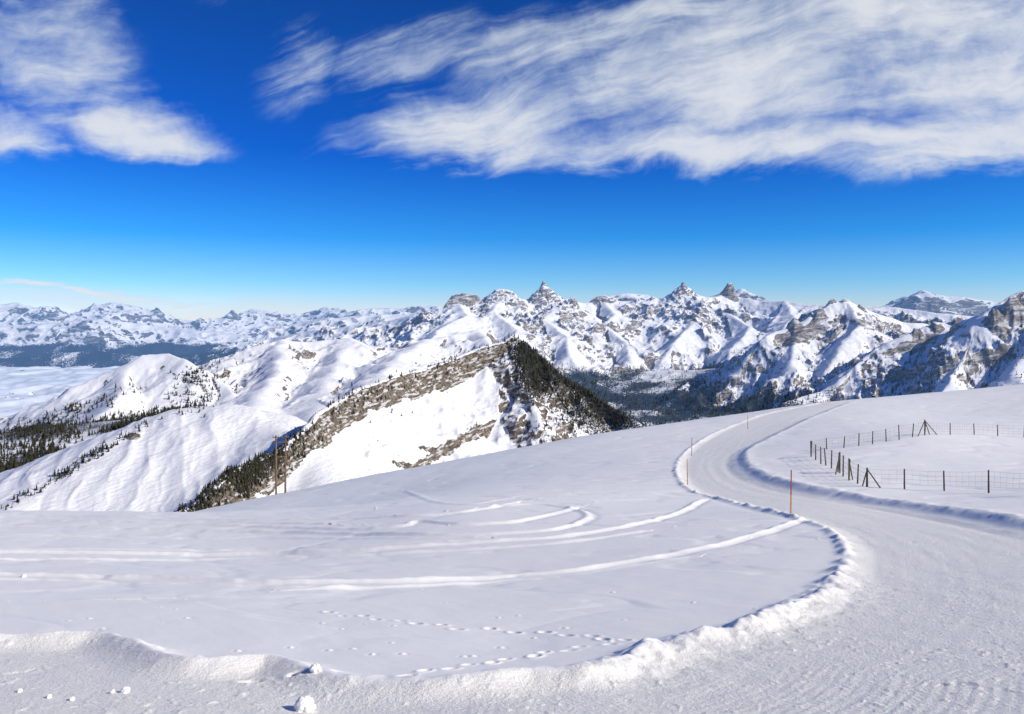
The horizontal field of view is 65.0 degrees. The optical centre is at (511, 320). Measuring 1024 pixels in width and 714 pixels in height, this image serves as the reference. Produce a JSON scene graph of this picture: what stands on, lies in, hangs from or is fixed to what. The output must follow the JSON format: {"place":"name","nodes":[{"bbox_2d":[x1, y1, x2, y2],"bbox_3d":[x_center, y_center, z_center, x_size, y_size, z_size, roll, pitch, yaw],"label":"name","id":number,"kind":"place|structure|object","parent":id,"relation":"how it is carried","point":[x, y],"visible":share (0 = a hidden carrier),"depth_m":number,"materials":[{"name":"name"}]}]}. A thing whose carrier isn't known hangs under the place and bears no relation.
{"place":"outdoors","nodes":[
{"label":"outdoors","id":0,"kind":"place"},
{"bbox_2d":[0,366,119,417],"bbox_3d":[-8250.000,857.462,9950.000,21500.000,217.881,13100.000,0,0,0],"label":"valley fog","id":1,"kind":"structure","parent":0,"point":[45,384],"depth_m":10215.46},
{"bbox_2d":[0,330,644,511],"bbox_3d":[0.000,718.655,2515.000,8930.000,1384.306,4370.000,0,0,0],"label":"mountain","id":2,"kind":"structure","parent":0,"point":[171,460],"depth_m":1121.62,"materials":[{"name":"white snow"}]},
{"bbox_2d":[0,358,396,472],"bbox_3d":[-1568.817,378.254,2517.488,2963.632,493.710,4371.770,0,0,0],"label":"conifer forest","id":3,"kind":"object","parent":2,"relation":"on","point":[41,450],"visible":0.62,"depth_m":1702.21,"materials":[{"name":"green plant"}]},
{"bbox_2d":[1,332,646,511],"bbox_3d":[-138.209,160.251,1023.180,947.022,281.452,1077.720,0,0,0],"label":"conifer forest","id":4,"kind":"object","parent":2,"relation":"on","point":[245,475],"visible":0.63,"depth_m":1012.80,"materials":[{"name":"green plant"}]},
{"bbox_2d":[0,289,997,370],"bbox_3d":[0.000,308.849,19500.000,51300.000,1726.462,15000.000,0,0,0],"label":"distant mountain range","id":5,"kind":"structure","parent":0,"point":[109,334],"depth_m":17007.53,"materials":[{"name":"white snow"}]},
{"bbox_2d":[0,384,1023,713],"bbox_3d":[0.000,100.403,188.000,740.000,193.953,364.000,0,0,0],"label":"snowy ground","id":6,"kind":"structure","parent":0,"point":[692,566],"depth_m":21.93,"materials":[{"name":"white snow"}]},
{"bbox_2d":[121,687,129,692],"bbox_3d":[-4.663,4.465,9.691,0.103,0.084,0.106,0,0,0],"label":"snow lump","id":7,"kind":"object","parent":6,"relation":"on","point":[125,689],"visible":0.99,"depth_m":9.66,"materials":[{"name":"white snow"}]},
{"bbox_2d":[272,434,288,494],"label":"utility pole","id":8,"kind":"object","parent":6,"relation":"on","point":[276,442],"visible":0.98,"depth_m":104.58,"materials":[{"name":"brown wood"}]},
{"bbox_2d":[294,696,315,711],"bbox_3d":[-2.354,4.391,9.165,0.250,0.208,0.246,0,0,0],"label":"snow lump","id":9,"kind":"object","parent":6,"relation":"on","point":[304,704],"visible":0.86,"depth_m":9.09,"materials":[{"name":"white snow"}]},
{"bbox_2d":[310,663,321,672],"bbox_3d":[-2.568,4.557,10.510,0.159,0.116,0.145,0,0,0],"label":"snow lump","id":10,"kind":"object","parent":6,"relation":"on","point":[315,667],"visible":1,"depth_m":10.46,"materials":[{"name":"white snow"}]},
{"bbox_2d":[790,470,791,513],"bbox_3d":[12.866,8.014,37.037,0.078,2.218,0.070,0,0,-23],"label":"piste marker pole","id":11,"kind":"object","parent":6,"relation":"on","point":[791,494],"visible":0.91,"depth_m":37.01,"materials":[{"name":"red paint"}]},
{"bbox_2d":[810,441,1022,492],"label":"wooden fence","id":12,"kind":"object","parent":6,"relation":"on","point":[838,468],"visible":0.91,"depth_m":49.37,"materials":[{"name":"brown wood"}]},
{"bbox_2d":[811,419,1023,450],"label":"wooden fence","id":13,"kind":"object","parent":6,"relation":"on","point":[924,424],"visible":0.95,"depth_m":72.09,"materials":[{"name":"brown wood"}]},
{"bbox_2d":[0,0,1023,320],"label":"sky","id":14,"kind":"structure","parent":0,"point":[191,160],"materials":[{"name":"blue"}]},
{"bbox_2d":[5,280,1023,426],"bbox_3d":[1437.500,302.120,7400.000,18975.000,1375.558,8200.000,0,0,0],"label":"alpine mountain range","id":15,"kind":"structure","parent":0,"point":[685,324],"depth_m":5577.91,"materials":[{"name":"white snow"}]},
{"bbox_2d":[558,350,1022,425],"bbox_3d":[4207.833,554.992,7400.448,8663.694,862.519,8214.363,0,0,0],"label":"conifer forest","id":16,"kind":"object","parent":15,"relation":"on","point":[694,401],"visible":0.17,"depth_m":4701.65,"materials":[{"name":"green plant"}]}
]}

